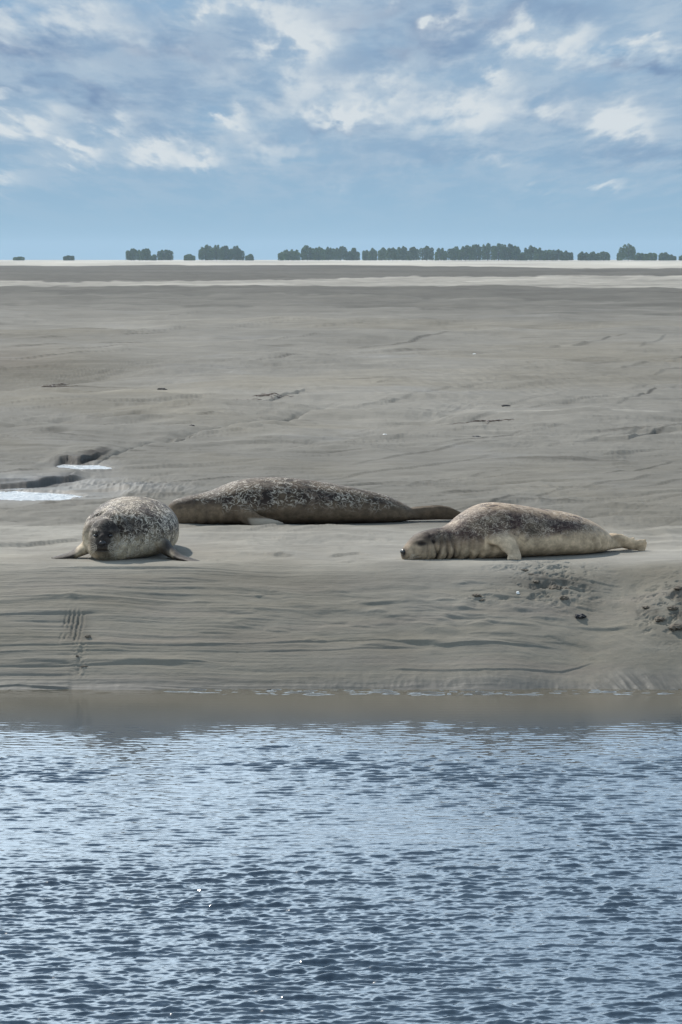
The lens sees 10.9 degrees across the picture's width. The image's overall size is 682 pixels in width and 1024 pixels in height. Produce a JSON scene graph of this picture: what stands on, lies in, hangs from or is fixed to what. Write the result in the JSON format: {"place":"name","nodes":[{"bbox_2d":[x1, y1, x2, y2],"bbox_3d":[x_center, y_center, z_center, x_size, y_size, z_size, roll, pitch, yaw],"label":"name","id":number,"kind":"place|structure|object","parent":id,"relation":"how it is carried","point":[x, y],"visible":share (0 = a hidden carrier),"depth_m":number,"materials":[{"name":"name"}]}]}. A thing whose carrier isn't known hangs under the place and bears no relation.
{"place":"outdoors","nodes":[
{"label":"outdoors","id":0,"kind":"place"},
{"bbox_2d":[0,488,82,500],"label":"tidal pool water","id":1,"kind":"structure","parent":0,"point":[18,495],"depth_m":25.85,"materials":[{"name":"white liquid"}]},
{"bbox_2d":[41,383,72,386],"bbox_3d":[-3.732,-1.682,47.623,0.492,0.049,0.546,0,4,0],"label":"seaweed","id":2,"kind":"object","parent":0,"point":[58,385],"visible":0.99,"depth_m":47.63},
{"bbox_2d":[57,464,110,468],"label":"tidal pool water","id":3,"kind":"structure","parent":0,"point":[83,466],"depth_m":29.41,"materials":[{"name":"white liquid"}]},
{"bbox_2d":[254,393,291,398],"bbox_3d":[-0.880,-1.395,43.154,0.442,0.070,0.599,2,4,23],"label":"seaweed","id":4,"kind":"object","parent":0,"point":[264,394],"visible":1,"depth_m":43.21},
{"bbox_2d":[0,260,681,689],"bbox_3d":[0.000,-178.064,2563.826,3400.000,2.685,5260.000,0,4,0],"label":"ground","id":5,"kind":"structure","parent":0,"point":[568,372],"depth_m":30.47,"materials":[{"name":"grey sand"}]},
{"bbox_2d":[13,257,24,259],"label":"tree","id":6,"kind":"object","parent":5,"relation":"on","point":[18,258],"visible":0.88,"depth_m":3440.83,"materials":[{"name":"green plant"}]},
{"bbox_2d":[63,255,74,260],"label":"tree","id":7,"kind":"object","parent":5,"relation":"on","point":[68,258],"visible":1,"depth_m":3381.46,"materials":[{"name":"green plant"}]},
{"bbox_2d":[51,496,198,560],"bbox_3d":[-1.153,0.068,20.772,0.901,0.341,1.788,0,4,2],"label":"seal","id":8,"kind":"object","parent":5,"relation":"on","point":[126,527],"visible":1,"depth_m":20.13,"materials":[{"name":"fur"}]},
{"bbox_2d":[125,248,140,259],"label":"tree","id":9,"kind":"object","parent":5,"relation":"on","point":[133,254],"visible":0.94,"depth_m":3447.16,"materials":[{"name":"green plant"}]},
{"bbox_2d":[140,248,150,259],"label":"tree","id":10,"kind":"object","parent":5,"relation":"on","point":[145,254],"visible":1,"depth_m":3334.89,"materials":[{"name":"green plant"}]},
{"bbox_2d":[151,254,156,259],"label":"tree","id":11,"kind":"object","parent":5,"relation":"on","point":[153,256],"visible":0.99,"depth_m":3415.31,"materials":[{"name":"green plant"}]},
{"bbox_2d":[157,249,173,259],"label":"tree","id":12,"kind":"object","parent":5,"relation":"on","point":[165,254],"visible":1,"depth_m":3411.19,"materials":[{"name":"green plant"}]},
{"bbox_2d":[184,254,195,260],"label":"tree","id":13,"kind":"object","parent":5,"relation":"on","point":[189,257],"visible":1,"depth_m":3330.49,"materials":[{"name":"green plant"}]},
{"bbox_2d":[198,244,211,259],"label":"tree","id":14,"kind":"object","parent":5,"relation":"on","point":[203,253],"visible":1,"depth_m":3414.79,"materials":[{"name":"green plant"}]},
{"bbox_2d":[209,245,221,259],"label":"tree","id":15,"kind":"object","parent":5,"relation":"on","point":[215,252],"visible":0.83,"depth_m":3407.38,"materials":[{"name":"green plant"}]},
{"bbox_2d":[220,245,232,260],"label":"tree","id":16,"kind":"object","parent":5,"relation":"on","point":[226,254],"visible":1,"depth_m":3354.56,"materials":[{"name":"green plant"}]},
{"bbox_2d":[231,245,244,259],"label":"tree","id":17,"kind":"object","parent":5,"relation":"on","point":[237,253],"visible":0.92,"depth_m":3404.98,"materials":[{"name":"green plant"}]},
{"bbox_2d":[245,254,253,260],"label":"tree","id":18,"kind":"object","parent":5,"relation":"on","point":[249,257],"visible":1,"depth_m":3384.46,"materials":[{"name":"green plant"}]},
{"bbox_2d":[278,252,283,259],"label":"tree","id":19,"kind":"object","parent":5,"relation":"on","point":[280,256],"visible":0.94,"depth_m":3392.91,"materials":[{"name":"green plant"}]},
{"bbox_2d":[283,249,300,260],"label":"tree","id":20,"kind":"object","parent":5,"relation":"on","point":[291,255],"visible":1,"depth_m":3340.77,"materials":[{"name":"green plant"}]},
{"bbox_2d":[301,245,314,260],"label":"tree","id":21,"kind":"object","parent":5,"relation":"on","point":[307,252],"visible":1,"depth_m":3337.31,"materials":[{"name":"green plant"}]},
{"bbox_2d":[168,477,460,524],"bbox_3d":[-0.177,-0.075,22.925,1.903,0.303,0.618,-1,4,-9],"label":"seal","id":22,"kind":"object","parent":5,"relation":"on","point":[265,500],"visible":0.95,"depth_m":22.72,"materials":[{"name":"fur"}]},
{"bbox_2d":[314,247,324,260],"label":"tree","id":23,"kind":"object","parent":5,"relation":"on","point":[319,253],"visible":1,"depth_m":3351.34,"materials":[{"name":"green plant"}]},
{"bbox_2d":[324,247,335,259],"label":"tree","id":24,"kind":"object","parent":5,"relation":"on","point":[331,255],"visible":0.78,"depth_m":3411.73,"materials":[{"name":"green plant"}]},
{"bbox_2d":[334,246,347,259],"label":"tree","id":25,"kind":"object","parent":5,"relation":"on","point":[341,253],"visible":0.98,"depth_m":3432.89,"materials":[{"name":"green plant"}]},
{"bbox_2d":[346,248,359,259],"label":"tree","id":26,"kind":"object","parent":5,"relation":"on","point":[352,254],"visible":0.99,"depth_m":3435.07,"materials":[{"name":"green plant"}]},
{"bbox_2d":[362,250,368,259],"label":"tree","id":27,"kind":"object","parent":5,"relation":"on","point":[365,255],"visible":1,"depth_m":3411.19,"materials":[{"name":"green plant"}]},
{"bbox_2d":[368,248,377,259],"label":"tree","id":28,"kind":"object","parent":5,"relation":"on","point":[372,254],"visible":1,"depth_m":3402.38,"materials":[{"name":"green plant"}]},
{"bbox_2d":[378,247,386,259],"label":"tree","id":29,"kind":"object","parent":5,"relation":"on","point":[382,253],"visible":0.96,"depth_m":3447.85,"materials":[{"name":"green plant"}]},
{"bbox_2d":[386,247,398,260],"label":"tree","id":30,"kind":"object","parent":5,"relation":"on","point":[392,254],"visible":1,"depth_m":3336.62,"materials":[{"name":"green plant"}]},
{"bbox_2d":[397,246,408,259],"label":"tree","id":31,"kind":"object","parent":5,"relation":"on","point":[403,253],"visible":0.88,"depth_m":3426.38,"materials":[{"name":"green plant"}]},
{"bbox_2d":[408,247,418,259],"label":"tree","id":32,"kind":"object","parent":5,"relation":"on","point":[413,254],"visible":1,"depth_m":3397.75,"materials":[{"name":"green plant"}]},
{"bbox_2d":[419,246,434,259],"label":"tree","id":33,"kind":"object","parent":5,"relation":"on","point":[428,253],"visible":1,"depth_m":3448.84,"materials":[{"name":"green plant"}]},
{"bbox_2d":[434,248,446,259],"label":"tree","id":34,"kind":"object","parent":5,"relation":"on","point":[441,253],"visible":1,"depth_m":3407.78,"materials":[{"name":"green plant"}]},
{"bbox_2d":[447,246,462,259],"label":"tree","id":35,"kind":"object","parent":5,"relation":"on","point":[452,253],"visible":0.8,"depth_m":3406.74,"materials":[{"name":"green plant"}]},
{"bbox_2d":[458,245,470,260],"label":"tree","id":36,"kind":"object","parent":5,"relation":"on","point":[464,255],"visible":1,"depth_m":3367.75,"materials":[{"name":"green plant"}]},
{"bbox_2d":[468,244,482,260],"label":"tree","id":37,"kind":"object","parent":5,"relation":"on","point":[473,254],"visible":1,"depth_m":3353.06,"materials":[{"name":"green plant"}]},
{"bbox_2d":[482,243,493,259],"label":"tree","id":38,"kind":"object","parent":5,"relation":"on","point":[487,249],"visible":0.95,"depth_m":3444.21,"materials":[{"name":"green plant"}]},
{"bbox_2d":[492,243,503,259],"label":"tree","id":39,"kind":"object","parent":5,"relation":"on","point":[497,252],"visible":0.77,"depth_m":3426.71,"materials":[{"name":"green plant"}]},
{"bbox_2d":[501,243,513,259],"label":"tree","id":40,"kind":"object","parent":5,"relation":"on","point":[505,253],"visible":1,"depth_m":3391.39,"materials":[{"name":"green plant"}]},
{"bbox_2d":[509,246,520,259],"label":"tree","id":41,"kind":"object","parent":5,"relation":"on","point":[516,251],"visible":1,"depth_m":3392.86,"materials":[{"name":"green plant"}]},
{"bbox_2d":[517,252,527,260],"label":"tree","id":42,"kind":"object","parent":5,"relation":"on","point":[521,256],"visible":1,"depth_m":3385.48,"materials":[{"name":"green plant"}]},
{"bbox_2d":[400,502,646,559],"bbox_3d":[1.024,0.095,20.425,1.566,0.315,0.646,-2,4,-26],"label":"seal","id":43,"kind":"object","parent":5,"relation":"on","point":[499,530],"visible":1,"depth_m":20.18,"materials":[{"name":"fur"}]},
{"bbox_2d":[524,245,535,259],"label":"tree","id":44,"kind":"object","parent":5,"relation":"on","point":[530,251],"visible":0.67,"depth_m":3428.59,"materials":[{"name":"green plant"}]},
{"bbox_2d":[533,247,545,260],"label":"tree","id":45,"kind":"object","parent":5,"relation":"on","point":[539,254],"visible":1,"depth_m":3349.02,"materials":[{"name":"green plant"}]},
{"bbox_2d":[544,249,551,259],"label":"tree","id":46,"kind":"object","parent":5,"relation":"on","point":[548,254],"visible":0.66,"depth_m":3394.07,"materials":[{"name":"green plant"}]},
{"bbox_2d":[548,585,561,589],"bbox_3d":[1.166,0.419,19.514,0.086,0.047,0.062,2,4,24],"label":"mud clod","id":47,"kind":"object","parent":5,"relation":"on","point":[553,587],"visible":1,"depth_m":19.50,"materials":[{"name":"soil"}]},
{"bbox_2d":[551,249,565,260],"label":"tree","id":48,"kind":"object","parent":5,"relation":"on","point":[557,255],"visible":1,"depth_m":3383.58,"materials":[{"name":"green plant"}]},
{"bbox_2d":[559,595,568,599],"bbox_3d":[1.205,0.464,19.398,0.056,0.028,0.043,-3,5,-33],"label":"mud clod","id":49,"kind":"object","parent":5,"relation":"on","point":[563,597],"visible":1,"depth_m":19.39,"materials":[{"name":"soil"}]},
{"bbox_2d":[564,250,573,259],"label":"tree","id":50,"kind":"object","parent":5,"relation":"on","point":[569,256],"visible":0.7,"depth_m":3440.82,"materials":[{"name":"green plant"}]},
{"bbox_2d":[574,613,586,618],"bbox_3d":[1.283,0.560,19.254,0.071,0.032,0.067,3,5,37],"label":"clod","id":51,"kind":"object","parent":5,"relation":"on","point":[580,616],"visible":1,"depth_m":19.23,"materials":[{"name":"black soil"}]},
{"bbox_2d":[577,251,587,260],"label":"tree","id":52,"kind":"object","parent":5,"relation":"on","point":[581,255],"visible":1,"depth_m":3373.03,"materials":[{"name":"green plant"}]},
{"bbox_2d":[585,251,599,260],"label":"tree","id":53,"kind":"object","parent":5,"relation":"on","point":[593,255],"visible":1,"depth_m":3372.77,"materials":[{"name":"green plant"}]},
{"bbox_2d":[599,251,609,259],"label":"tree","id":54,"kind":"object","parent":5,"relation":"on","point":[604,255],"visible":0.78,"depth_m":3447.00,"materials":[{"name":"green plant"}]},
{"bbox_2d":[618,243,635,260],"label":"tree","id":55,"kind":"object","parent":5,"relation":"on","point":[628,253],"visible":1,"depth_m":3331.43,"materials":[{"name":"green plant"}]},
{"bbox_2d":[634,253,643,260],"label":"tree","id":56,"kind":"object","parent":5,"relation":"on","point":[639,256],"visible":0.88,"depth_m":3382.00,"materials":[{"name":"green plant"}]},
{"bbox_2d":[644,253,657,260],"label":"tree","id":57,"kind":"object","parent":5,"relation":"on","point":[651,256],"visible":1,"depth_m":3333.75,"materials":[{"name":"green plant"}]},
{"bbox_2d":[654,616,665,621],"bbox_3d":[1.707,0.574,19.188,0.067,0.036,0.077,1,4,16],"label":"mud clod","id":58,"kind":"object","parent":5,"relation":"on","point":[659,619],"visible":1,"depth_m":19.17,"materials":[{"name":"soil"}]},
{"bbox_2d":[658,252,669,260],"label":"tree","id":59,"kind":"object","parent":5,"relation":"on","point":[664,256],"visible":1,"depth_m":3354.09,"materials":[{"name":"green plant"}]},
{"bbox_2d":[666,605,678,610],"bbox_3d":[1.781,0.517,19.265,0.069,0.032,0.056,1,4,8],"label":"mud clod","id":60,"kind":"object","parent":5,"relation":"on","point":[671,608],"visible":1,"depth_m":19.25,"materials":[{"name":"soil"}]},
{"bbox_2d":[669,623,681,629],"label":"mud clod","id":61,"kind":"object","parent":5,"relation":"on","point":[675,626],"visible":1,"depth_m":19.07,"materials":[{"name":"soil"}]},
{"bbox_2d":[0,688,681,1023],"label":"water","id":62,"kind":"structure","parent":0,"point":[299,856],"depth_m":13.40,"materials":[{"name":"blue liquid"}]},
{"bbox_2d":[0,0,681,259],"label":"sky","id":63,"kind":"structure","parent":0,"point":[264,128],"materials":[{"name":"blue"}]},
{"bbox_2d":[454,419,510,423],"bbox_3d":[1.527,-0.923,36.843,0.541,0.065,0.672,-2,4,-22],"label":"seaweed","id":64,"kind":"object","parent":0,"point":[486,420],"visible":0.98,"depth_m":36.81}
]}

